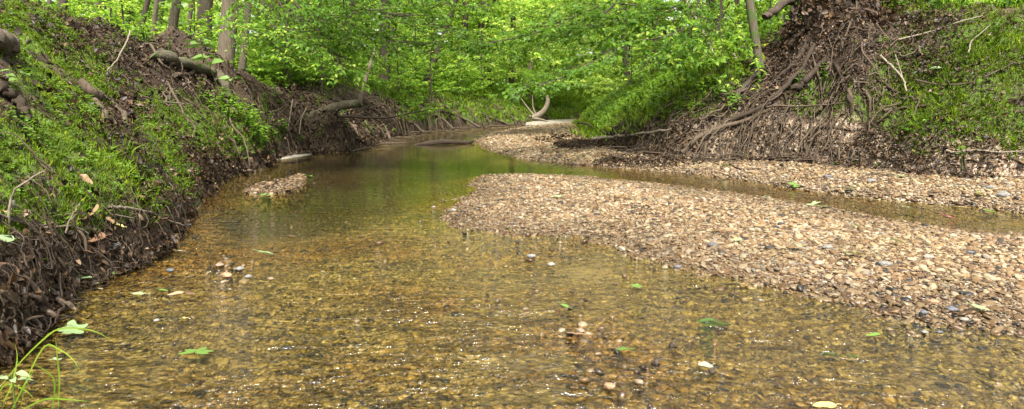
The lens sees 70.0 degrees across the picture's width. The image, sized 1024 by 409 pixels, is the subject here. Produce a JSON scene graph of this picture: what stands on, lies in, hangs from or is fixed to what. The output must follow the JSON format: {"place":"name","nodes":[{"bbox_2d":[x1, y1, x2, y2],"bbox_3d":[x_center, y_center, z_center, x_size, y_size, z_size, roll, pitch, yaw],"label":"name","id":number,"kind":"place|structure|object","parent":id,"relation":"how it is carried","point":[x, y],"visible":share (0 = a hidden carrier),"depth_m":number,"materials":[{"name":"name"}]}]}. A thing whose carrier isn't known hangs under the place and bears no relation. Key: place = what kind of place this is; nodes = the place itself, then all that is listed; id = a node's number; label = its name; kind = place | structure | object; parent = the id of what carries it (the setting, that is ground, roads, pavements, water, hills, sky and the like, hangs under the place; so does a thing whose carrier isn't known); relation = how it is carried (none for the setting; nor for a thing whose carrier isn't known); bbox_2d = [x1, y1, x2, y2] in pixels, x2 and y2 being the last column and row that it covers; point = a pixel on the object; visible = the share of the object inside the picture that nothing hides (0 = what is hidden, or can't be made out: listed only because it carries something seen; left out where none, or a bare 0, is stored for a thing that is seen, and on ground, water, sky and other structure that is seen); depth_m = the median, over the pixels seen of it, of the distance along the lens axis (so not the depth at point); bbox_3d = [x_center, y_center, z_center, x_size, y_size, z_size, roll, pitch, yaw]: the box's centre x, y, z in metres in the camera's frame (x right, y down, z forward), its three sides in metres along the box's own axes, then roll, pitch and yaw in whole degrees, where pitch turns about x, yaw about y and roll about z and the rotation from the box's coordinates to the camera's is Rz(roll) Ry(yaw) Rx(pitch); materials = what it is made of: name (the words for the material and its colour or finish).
{"place":"outdoors","nodes":[
{"label":"outdoors","id":0,"kind":"place"},
{"bbox_2d":[46,0,788,75],"label":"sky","id":1,"kind":"structure","parent":0,"point":[46,0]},
{"bbox_2d":[0,0,1023,408],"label":"ground","id":2,"kind":"structure","parent":0,"point":[494,398],"depth_m":4.85,"materials":[{"name":"gravel"}]},
{"bbox_2d":[0,28,20,56],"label":"log","id":3,"kind":"object","parent":2,"relation":"on","point":[9,43],"visible":0.99,"depth_m":5.83,"materials":[{"name":"wood"}]},
{"bbox_2d":[0,81,31,120],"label":"thick root","id":4,"kind":"object","parent":2,"relation":"on","point":[10,93],"visible":0.8,"depth_m":5.31,"materials":[{"name":"brown plant"}]},
{"bbox_2d":[0,370,31,407],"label":"seedling","id":5,"kind":"object","parent":2,"relation":"on","point":[20,373],"visible":0.96,"depth_m":2.80,"materials":[{"name":"green plant"}]},
{"bbox_2d":[0,67,40,104],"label":"seedling","id":6,"kind":"object","parent":2,"relation":"on","point":[21,72],"visible":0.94,"depth_m":5.37,"materials":[{"name":"green plant"}]},
{"bbox_2d":[6,171,43,226],"bbox_3d":[-2.673,-0.027,4.016,0.238,0.319,0.023,0,8,0],"label":"twig","id":7,"kind":"object","parent":2,"relation":"on","point":[10,203],"visible":0.91,"depth_m":4.01,"materials":[{"name":"brown wood"}]},
{"bbox_2d":[0,213,88,234],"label":"twig","id":8,"kind":"object","parent":2,"relation":"on","point":[23,223],"visible":0.62,"depth_m":4.34,"materials":[{"name":"brown wood"}]},
{"bbox_2d":[19,269,74,308],"bbox_3d":[-2.589,0.440,3.995,0.350,0.263,0.251,8,11,44],"label":"stick","id":9,"kind":"object","parent":2,"relation":"on","point":[70,305],"visible":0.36,"depth_m":4.00,"materials":[{"name":"wood"}]},
{"bbox_2d":[0,327,112,408],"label":"grass plant","id":10,"kind":"object","parent":2,"relation":"on","point":[25,383],"depth_m":2.85,"materials":[{"name":"plant"}]},
{"bbox_2d":[0,65,196,340],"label":"fine roots","id":11,"kind":"object","parent":2,"relation":"on","point":[27,313],"visible":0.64,"depth_m":4.72,"materials":[{"name":"brown plant"}]},
{"bbox_2d":[77,78,130,129],"bbox_3d":[-4.235,-1.039,7.570,0.467,0.541,1.412,-6,10,-35],"label":"thick root","id":12,"kind":"object","parent":2,"relation":"on","point":[87,87],"visible":0.51,"depth_m":7.58,"materials":[{"name":"brown plant"}]},
{"bbox_2d":[0,104,212,364],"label":"leaf litter","id":13,"kind":"object","parent":2,"relation":"on","point":[169,245],"visible":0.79,"depth_m":4.83,"materials":[{"name":"plant"}]},
{"bbox_2d":[0,163,212,348],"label":"fine roots","id":14,"kind":"object","parent":2,"relation":"on","point":[40,301],"visible":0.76,"depth_m":4.14,"materials":[{"name":"brown plant"}]},
{"bbox_2d":[92,97,128,138],"bbox_3d":[-3.929,-0.838,7.075,0.851,0.394,0.167,7,11,42],"label":"root","id":15,"kind":"object","parent":2,"relation":"on","point":[97,102],"visible":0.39,"depth_m":6.96,"materials":[{"name":"brown plant"}]},
{"bbox_2d":[72,0,154,36],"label":"sapling","id":16,"kind":"object","parent":2,"relation":"on","point":[107,3],"visible":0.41,"depth_m":15.05,"materials":[{"name":"green plant"}]},
{"bbox_2d":[0,0,239,343],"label":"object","id":17,"kind":"object","parent":2,"relation":"on","point":[13,296],"visible":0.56,"depth_m":7.84,"materials":[{"name":"plant"}]},
{"bbox_2d":[5,2,235,226],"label":"grass","id":18,"kind":"structure","parent":2,"relation":"on","point":[115,158],"depth_m":6.25,"materials":[{"name":"plant"}]},
{"bbox_2d":[85,0,165,37],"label":"sapling","id":19,"kind":"object","parent":2,"relation":"on","point":[93,8],"visible":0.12,"depth_m":21.37,"materials":[{"name":"green plant"}]},
{"bbox_2d":[0,0,263,259],"bbox_3d":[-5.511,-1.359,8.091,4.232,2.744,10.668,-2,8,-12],"label":"ground cover","id":20,"kind":"object","parent":2,"relation":"on","point":[46,105],"visible":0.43,"depth_m":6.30,"materials":[{"name":"green plant"}]},
{"bbox_2d":[138,0,150,37],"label":"forest tree","id":21,"kind":"object","parent":2,"relation":"on","point":[146,5],"visible":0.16,"depth_m":16.03,"materials":[{"name":"grey plant"}]},
{"bbox_2d":[108,205,182,236],"bbox_3d":[-2.874,0.101,5.845,0.096,0.375,1.290,-1,8,-4],"label":"stick","id":22,"kind":"object","parent":2,"relation":"on","point":[127,208],"visible":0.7,"depth_m":5.44,"materials":[{"name":"brown wood"}]},
{"bbox_2d":[107,0,199,38],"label":"sapling","id":23,"kind":"object","parent":2,"relation":"on","point":[165,8],"visible":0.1,"depth_m":22.30,"materials":[{"name":"green plant"}]},
{"bbox_2d":[150,0,158,35],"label":"forest tree","id":24,"kind":"object","parent":2,"relation":"on","point":[155,11],"visible":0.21,"depth_m":20.41,"materials":[{"name":"grey plant"}]},
{"bbox_2d":[0,0,344,350],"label":"leaf crumbs","id":25,"kind":"object","parent":2,"relation":"on","point":[93,115],"visible":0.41,"depth_m":8.91,"materials":[{"name":"plant"}]},
{"bbox_2d":[148,0,220,49],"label":"sapling","id":26,"kind":"object","parent":2,"relation":"on","point":[167,13],"visible":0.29,"depth_m":24.60,"materials":[{"name":"green plant"}]},
{"bbox_2d":[149,44,219,101],"bbox_3d":[-5.255,-2.139,11.954,1.080,0.934,0.456,-7,11,-41],"label":"root","id":27,"kind":"object","parent":2,"relation":"on","point":[160,61],"visible":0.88,"depth_m":11.67,"materials":[{"name":"brown plant"}]},
{"bbox_2d":[150,48,231,98],"bbox_3d":[-5.627,-2.261,12.879,0.513,0.812,2.870,0,8,0],"label":"thick root","id":28,"kind":"object","parent":2,"relation":"on","point":[167,56],"visible":0.78,"depth_m":12.53,"materials":[{"name":"brown plant"}]},
{"bbox_2d":[68,17,326,176],"bbox_3d":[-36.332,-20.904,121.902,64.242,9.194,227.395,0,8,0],"label":"fine roots","id":29,"kind":"object","parent":2,"relation":"on","point":[192,91],"visible":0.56,"depth_m":12.11,"materials":[{"name":"brown plant"}]},
{"bbox_2d":[183,39,218,61],"bbox_3d":[-5.616,-2.755,13.142,0.645,0.437,0.616,0,8,0],"label":"seedling","id":30,"kind":"object","parent":2,"relation":"on","point":[193,43],"visible":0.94,"depth_m":13.12,"materials":[{"name":"green plant"}]},
{"bbox_2d":[200,0,212,46],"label":"forest tree","id":31,"kind":"object","parent":2,"relation":"on","point":[207,5],"visible":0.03,"depth_m":28.09,"materials":[{"name":"grey plant"}]},
{"bbox_2d":[191,53,226,88],"bbox_3d":[-5.356,-2.351,12.914,0.663,0.622,0.652,-6,10,-37],"label":"seedling","id":32,"kind":"object","parent":2,"relation":"on","point":[200,57],"visible":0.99,"depth_m":12.85,"materials":[{"name":"green plant"}]},
{"bbox_2d":[124,33,322,158],"bbox_3d":[-8.659,-2.619,16.783,8.800,2.433,10.121,0,8,0],"label":"moss","id":33,"kind":"object","parent":2,"relation":"on","point":[239,116],"visible":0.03,"depth_m":12.60,"materials":[{"name":"plant"}]},
{"bbox_2d":[168,0,306,34],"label":"forest tree","id":34,"kind":"object","parent":2,"relation":"on","point":[174,12],"visible":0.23,"depth_m":17.50,"materials":[{"name":"green plant"}]},
{"bbox_2d":[82,17,395,168],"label":"leaf litter","id":35,"kind":"object","parent":2,"relation":"on","point":[298,92],"visible":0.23,"depth_m":16.84,"materials":[{"name":"plant"}]},
{"bbox_2d":[238,0,251,70],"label":"forest tree","id":36,"kind":"object","parent":2,"relation":"on","point":[242,64],"visible":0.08,"depth_m":19.06,"materials":[{"name":"grey plant"}]},
{"bbox_2d":[52,2,443,152],"bbox_3d":[-11.498,-3.501,22.741,17.205,2.840,22.228,0,8,0],"label":"ground cover","id":37,"kind":"object","parent":2,"relation":"on","point":[258,129],"visible":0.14,"depth_m":14.81,"materials":[{"name":"green plant"}]},
{"bbox_2d":[164,56,351,165],"bbox_3d":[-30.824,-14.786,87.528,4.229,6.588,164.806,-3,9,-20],"label":"fine roots","id":38,"kind":"object","parent":2,"relation":"on","point":[180,103],"visible":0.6,"depth_m":12.14,"materials":[{"name":"brown plant"}]},
{"bbox_2d":[124,71,405,191],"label":"leaf litter","id":39,"kind":"object","parent":2,"relation":"on","point":[214,181],"visible":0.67,"depth_m":12.93,"materials":[{"name":"plant"}]},
{"bbox_2d":[235,0,307,67],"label":"sapling","id":40,"kind":"object","parent":2,"relation":"on","point":[252,57],"visible":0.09,"depth_m":23.39,"materials":[{"name":"green plant"}]},
{"bbox_2d":[224,173,322,216],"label":"island gravel","id":41,"kind":"structure","parent":2,"relation":"on","point":[284,182],"depth_m":9.84,"materials":[{"name":"gravel"}]},
{"bbox_2d":[239,0,328,86],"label":"sapling","id":42,"kind":"object","parent":2,"relation":"on","point":[261,69],"visible":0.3,"depth_m":20.26,"materials":[{"name":"green plant"}]},
{"bbox_2d":[249,0,385,93],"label":"sapling","id":43,"kind":"object","parent":2,"relation":"on","point":[295,58],"visible":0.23,"depth_m":21.34,"materials":[{"name":"green plant"}]},
{"bbox_2d":[325,2,390,80],"bbox_3d":[-5.362,-5.625,25.304,2.511,3.381,2.024,-2,9,-17],"label":"sapling","id":44,"kind":"object","parent":2,"relation":"on","point":[384,73],"visible":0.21,"depth_m":25.36,"materials":[{"name":"green plant"}]},
{"bbox_2d":[210,0,506,91],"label":"forest tree","id":45,"kind":"object","parent":2,"relation":"on","point":[229,22],"visible":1,"depth_m":14.50,"materials":[{"name":"green plant"}]},
{"bbox_2d":[328,0,408,78],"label":"sapling","id":46,"kind":"object","parent":2,"relation":"on","point":[393,71],"visible":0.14,"depth_m":31.38,"materials":[{"name":"green plant"}]},
{"bbox_2d":[305,46,459,118],"bbox_3d":[-2.794,-2.807,16.923,3.979,1.864,1.605,3,9,22],"label":"fallen log","id":47,"kind":"object","parent":2,"relation":"on","point":[345,105],"visible":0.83,"depth_m":17.28,"materials":[{"name":"wood"}]},
{"bbox_2d":[379,0,390,81],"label":"forest tree","id":48,"kind":"object","parent":2,"relation":"on","point":[383,52],"visible":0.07,"depth_m":30.24,"materials":[{"name":"grey plant"}]},
{"bbox_2d":[370,2,425,93],"bbox_3d":[-4.055,-5.457,26.207,1.744,3.699,2.787,-6,10,-34],"label":"sapling","id":49,"kind":"object","parent":2,"relation":"on","point":[398,80],"visible":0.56,"depth_m":26.30,"materials":[{"name":"green plant"}]},
{"bbox_2d":[390,0,444,79],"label":"sapling","id":50,"kind":"object","parent":2,"relation":"on","point":[422,66],"visible":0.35,"depth_m":32.79,"materials":[{"name":"green plant"}]},
{"bbox_2d":[398,4,455,102],"bbox_3d":[-3.428,-5.863,28.448,2.524,4.353,2.810,0,8,-3],"label":"sapling","id":51,"kind":"object","parent":2,"relation":"on","point":[425,62],"visible":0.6,"depth_m":28.45,"materials":[{"name":"green plant"}]},
{"bbox_2d":[423,0,457,85],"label":"forest tree","id":52,"kind":"object","parent":2,"relation":"on","point":[433,60],"visible":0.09,"depth_m":32.27,"materials":[{"name":"brown plant"}]},
{"bbox_2d":[310,85,573,151],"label":"fine roots","id":53,"kind":"object","parent":2,"relation":"on","point":[388,142],"visible":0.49,"depth_m":23.15,"materials":[{"name":"brown plant"}]},
{"bbox_2d":[361,93,534,140],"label":"fine roots","id":54,"kind":"object","parent":2,"relation":"on","point":[428,118],"visible":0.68,"depth_m":26.87,"materials":[{"name":"brown plant"}]},
{"bbox_2d":[431,24,483,94],"bbox_3d":[-2.308,-6.252,32.296,2.511,3.380,2.024,-3,9,-22],"label":"sapling","id":55,"kind":"object","parent":2,"relation":"on","point":[466,79],"visible":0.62,"depth_m":32.27,"materials":[{"name":"green plant"}]},
{"bbox_2d":[459,0,468,85],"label":"forest tree","id":56,"kind":"object","parent":2,"relation":"on","point":[465,24],"visible":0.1,"depth_m":37.93,"materials":[{"name":"brown plant"}]},
{"bbox_2d":[265,72,670,146],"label":"leaf litter","id":57,"kind":"object","parent":2,"relation":"on","point":[560,136],"visible":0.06,"depth_m":21.87,"materials":[{"name":"plant"}]},
{"bbox_2d":[256,53,698,127],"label":"grass","id":58,"kind":"structure","parent":2,"relation":"on","point":[521,107],"depth_m":32.70,"materials":[{"name":"plant"}]},
{"bbox_2d":[460,4,507,85],"bbox_3d":[-1.331,-7.414,35.044,2.539,4.352,3.002,0,8,-3],"label":"sapling","id":59,"kind":"object","parent":2,"relation":"on","point":[486,82],"visible":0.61,"depth_m":35.33,"materials":[{"name":"green plant"}]},
{"bbox_2d":[36,0,1000,105],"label":"wood","id":60,"kind":"object","parent":2,"relation":"on","point":[514,24],"visible":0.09,"depth_m":42.91,"materials":[{"name":"green plant"}]},
{"bbox_2d":[32,0,1021,96],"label":"undergrowth","id":61,"kind":"object","parent":2,"relation":"on","point":[442,78],"visible":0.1,"depth_m":24.66,"materials":[{"name":"green plant"}]},
{"bbox_2d":[525,119,573,125],"bbox_3d":[2.269,-4.157,36.933,1.995,0.250,8.363,4,9,26],"label":"log","id":62,"kind":"object","parent":2,"relation":"on","point":[535,123],"visible":0.59,"depth_m":35.08,"materials":[{"name":"wood"}]},
{"bbox_2d":[521,95,549,121],"bbox_3d":[1.263,-4.674,35.566,1.768,1.283,0.945,6,10,35],"label":"driftwood","id":63,"kind":"object","parent":62,"relation":"on","point":[537,116],"visible":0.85,"depth_m":35.61,"materials":[{"name":"brown wood"}]},
{"bbox_2d":[441,0,668,86],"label":"forest tree","id":64,"kind":"object","parent":2,"relation":"on","point":[534,50],"visible":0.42,"depth_m":21.81,"materials":[{"name":"green plant"}]},
{"bbox_2d":[473,122,680,165],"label":"gravel bar","id":65,"kind":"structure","parent":2,"relation":"on","point":[512,141],"depth_m":18.16,"materials":[{"name":"gravel"}]},
{"bbox_2d":[449,0,789,115],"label":"forest tree","id":66,"kind":"object","parent":2,"relation":"on","point":[632,17],"visible":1,"depth_m":13.71,"materials":[{"name":"green plant"}]},
{"bbox_2d":[598,4,648,83],"bbox_3d":[4.245,-5.785,27.323,1.586,3.363,2.533,7,11,42],"label":"sapling","id":67,"kind":"object","parent":2,"relation":"on","point":[625,77],"visible":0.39,"depth_m":27.45,"materials":[{"name":"green plant"}]},
{"bbox_2d":[619,2,630,85],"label":"forest tree","id":68,"kind":"object","parent":2,"relation":"on","point":[627,73],"visible":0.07,"depth_m":35.33,"materials":[{"name":"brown plant"}]},
{"bbox_2d":[592,128,671,140],"bbox_3d":[2.492,-1.450,15.310,0.386,0.421,3.289,-3,9,-17],"label":"branch","id":69,"kind":"object","parent":2,"relation":"on","point":[632,135],"visible":0.88,"depth_m":15.27,"materials":[{"name":"brown wood"}]},
{"bbox_2d":[613,15,677,74],"bbox_3d":[4.532,-5.331,23.638,2.260,3.042,1.822,5,10,34],"label":"sapling","id":70,"kind":"object","parent":2,"relation":"on","point":[648,47],"visible":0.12,"depth_m":23.60,"materials":[{"name":"green plant"}]},
{"bbox_2d":[545,40,770,142],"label":"grass","id":71,"kind":"structure","parent":2,"relation":"on","point":[583,129],"depth_m":16.18,"materials":[{"name":"plant"}]},
{"bbox_2d":[630,0,713,57],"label":"sapling","id":72,"kind":"object","parent":2,"relation":"on","point":[645,37],"visible":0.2,"depth_m":22.69,"materials":[{"name":"green plant"}]},
{"bbox_2d":[674,0,741,50],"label":"sapling","id":73,"kind":"object","parent":2,"relation":"on","point":[725,6],"visible":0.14,"depth_m":19.45,"materials":[{"name":"green plant"}]},
{"bbox_2d":[678,108,771,153],"bbox_3d":[3.765,-1.308,13.023,1.593,0.838,0.292,2,8,15],"label":"thick root","id":74,"kind":"object","parent":2,"relation":"on","point":[697,137],"visible":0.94,"depth_m":13.10,"materials":[{"name":"brown plant"}]},
{"bbox_2d":[602,58,861,162],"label":"fine roots","id":75,"kind":"object","parent":2,"relation":"on","point":[808,146],"visible":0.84,"depth_m":12.97,"materials":[{"name":"brown plant"}]},
{"bbox_2d":[697,0,772,48],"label":"sapling","id":76,"kind":"object","parent":2,"relation":"on","point":[756,4],"visible":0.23,"depth_m":19.83,"materials":[{"name":"green plant"}]},
{"bbox_2d":[726,68,763,110],"bbox_3d":[4.330,-2.153,13.635,1.023,0.807,0.207,-6,10,-35],"label":"log","id":77,"kind":"object","parent":2,"relation":"on","point":[749,80],"visible":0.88,"depth_m":13.63,"materials":[{"name":"wood"}]},
{"bbox_2d":[705,0,801,46],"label":"sapling","id":78,"kind":"object","parent":2,"relation":"on","point":[741,13],"visible":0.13,"depth_m":19.52,"materials":[{"name":"green plant"}]},
{"bbox_2d":[584,0,942,168],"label":"fine roots","id":79,"kind":"object","parent":2,"relation":"on","point":[801,143],"visible":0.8,"depth_m":12.49,"materials":[{"name":"brown plant"}]},
{"bbox_2d":[741,5,798,29],"bbox_3d":[8.737,-7.133,21.204,3.750,5.716,2.878,-3,9,-21],"label":"sapling","id":80,"kind":"object","parent":2,"relation":"on","point":[787,7],"visible":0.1,"depth_m":21.25,"materials":[{"name":"green plant"}]},
{"bbox_2d":[731,43,815,121],"bbox_3d":[4.741,-2.168,13.016,1.620,1.426,0.436,-2,8,-11],"label":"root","id":81,"kind":"object","parent":2,"relation":"on","point":[784,87],"visible":0.98,"depth_m":12.97,"materials":[{"name":"plant"}]},
{"bbox_2d":[553,0,1023,178],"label":"leaf litter","id":82,"kind":"object","parent":2,"relation":"on","point":[865,44],"visible":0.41,"depth_m":12.42,"materials":[{"name":"plant"}]},
{"bbox_2d":[734,102,843,115],"bbox_3d":[4.781,-1.630,12.673,1.848,0.284,0.210,6,10,36],"label":"root","id":83,"kind":"object","parent":2,"relation":"on","point":[779,105],"visible":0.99,"depth_m":12.61,"materials":[{"name":"brown plant"}]},
{"bbox_2d":[560,110,1023,218],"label":"shore gravel","id":84,"kind":"structure","parent":2,"relation":"on","point":[1005,183],"depth_m":9.90,"materials":[{"name":"gravel"}]},
{"bbox_2d":[580,0,1023,130],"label":"ground cover","id":85,"kind":"object","parent":2,"relation":"on","point":[664,79],"visible":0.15,"depth_m":16.17,"materials":[{"name":"green plant"}]},
{"bbox_2d":[790,59,826,90],"bbox_3d":[5.290,-2.303,13.052,0.740,0.596,0.164,-3,9,-17],"label":"log","id":86,"kind":"object","parent":2,"relation":"on","point":[804,81],"visible":0.99,"depth_m":13.00,"materials":[{"name":"wood"}]},
{"bbox_2d":[631,25,1023,190],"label":"fine roots","id":87,"kind":"object","parent":2,"relation":"on","point":[966,172],"visible":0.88,"depth_m":10.46,"materials":[{"name":"brown plant"}]},
{"bbox_2d":[754,0,910,113],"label":"roots","id":88,"kind":"object","parent":2,"relation":"on","point":[812,9],"visible":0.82,"depth_m":13.41,"materials":[{"name":"brown plant"}]},
{"bbox_2d":[761,0,795,19],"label":"branch","id":89,"kind":"object","parent":88,"relation":"hanging from","point":[779,6],"visible":0.99,"depth_m":14.16,"materials":[{"name":"plant"}]},
{"bbox_2d":[643,0,1023,163],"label":"ground cover","id":90,"kind":"object","parent":2,"relation":"on","point":[988,43],"visible":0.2,"depth_m":11.48,"materials":[{"name":"green plant"}]},
{"bbox_2d":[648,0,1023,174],"bbox_3d":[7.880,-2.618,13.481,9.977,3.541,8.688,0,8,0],"label":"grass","id":91,"kind":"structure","parent":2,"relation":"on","point":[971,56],"depth_m":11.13,"materials":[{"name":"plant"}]},
{"bbox_2d":[880,55,906,91],"bbox_3d":[6.357,-2.173,12.059,0.202,0.642,0.992,0,8,0],"label":"stick","id":92,"kind":"object","parent":2,"relation":"on","point":[893,67],"visible":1,"depth_m":12.14,"materials":[{"name":"brown wood"}]},
{"bbox_2d":[898,15,982,40],"bbox_3d":[7.223,-2.979,12.347,1.259,0.389,0.101,3,9,18],"label":"stick","id":93,"kind":"object","parent":2,"relation":"on","point":[903,38],"visible":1,"depth_m":12.37,"materials":[{"name":"brown wood"}]},
{"bbox_2d":[915,62,1014,85],"bbox_3d":[6.722,-1.974,11.090,0.539,0.342,1.377,-6,10,-37],"label":"root","id":94,"kind":"object","parent":2,"relation":"on","point":[926,82],"visible":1,"depth_m":10.86,"materials":[{"name":"brown plant"}]},
{"bbox_2d":[946,149,1023,152],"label":"root","id":95,"kind":"object","parent":2,"relation":"on","point":[949,151],"visible":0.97,"depth_m":10.03,"materials":[{"name":"brown wood"}]},
{"bbox_2d":[0,215,1023,408],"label":"bed gravel","id":96,"kind":"structure","parent":0,"point":[419,340],"depth_m":3.89,"materials":[{"name":"gravel"}]},
{"bbox_2d":[695,318,730,326],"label":"fallen leaf","id":97,"kind":"object","parent":96,"relation":"on","point":[709,321],"visible":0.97,"depth_m":4.00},
{"bbox_2d":[0,126,1023,408],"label":"water","id":98,"kind":"structure","parent":0,"point":[434,160],"depth_m":5.13,"materials":[{"name":"liquid"}]},
{"bbox_2d":[58,320,87,333],"bbox_3d":[-2.286,0.639,3.793,0.150,0.047,0.137,0,8,0],"label":"fallen leaf","id":99,"kind":"object","parent":98,"relation":"on","point":[72,323],"visible":0.74,"depth_m":3.81,"materials":[{"name":"plant"}]},
{"bbox_2d":[178,347,213,358],"bbox_3d":[-1.495,0.700,3.482,0.166,0.008,0.138,4,9,26],"label":"compound leaf","id":100,"kind":"object","parent":98,"relation":"on","point":[201,351],"visible":1,"depth_m":3.48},
{"bbox_2d":[415,139,473,144],"bbox_3d":[-1.804,-1.685,19.768,1.710,0.180,0.228,-3,9,-21],"label":"sunken log","id":101,"kind":"object","parent":98,"relation":"in","point":[439,141],"visible":0.81,"depth_m":19.67,"materials":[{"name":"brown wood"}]},
{"bbox_2d":[30,174,921,384],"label":"leaf scraps","id":102,"kind":"object","parent":98,"relation":"on","point":[622,363],"visible":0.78,"depth_m":9.36,"materials":[{"name":"plant"}]},
{"bbox_2d":[114,192,1023,408],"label":"shallows stones","id":103,"kind":"object","parent":98,"relation":"on","point":[642,367],"visible":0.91,"depth_m":3.95,"materials":[{"name":"stone"}]},
{"bbox_2d":[446,210,1023,337],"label":"gravel bar","id":104,"kind":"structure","parent":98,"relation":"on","point":[944,240],"depth_m":5.43,"materials":[{"name":"gravel"}]},
{"bbox_2d":[191,159,1022,235],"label":"channel gravel","id":105,"kind":"structure","parent":0,"point":[351,210],"depth_m":9.33,"materials":[{"name":"gravel"}]},
{"bbox_2d":[438,173,894,221],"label":"gravel bar","id":106,"kind":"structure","parent":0,"point":[624,191],"depth_m":8.31,"materials":[{"name":"gravel"}]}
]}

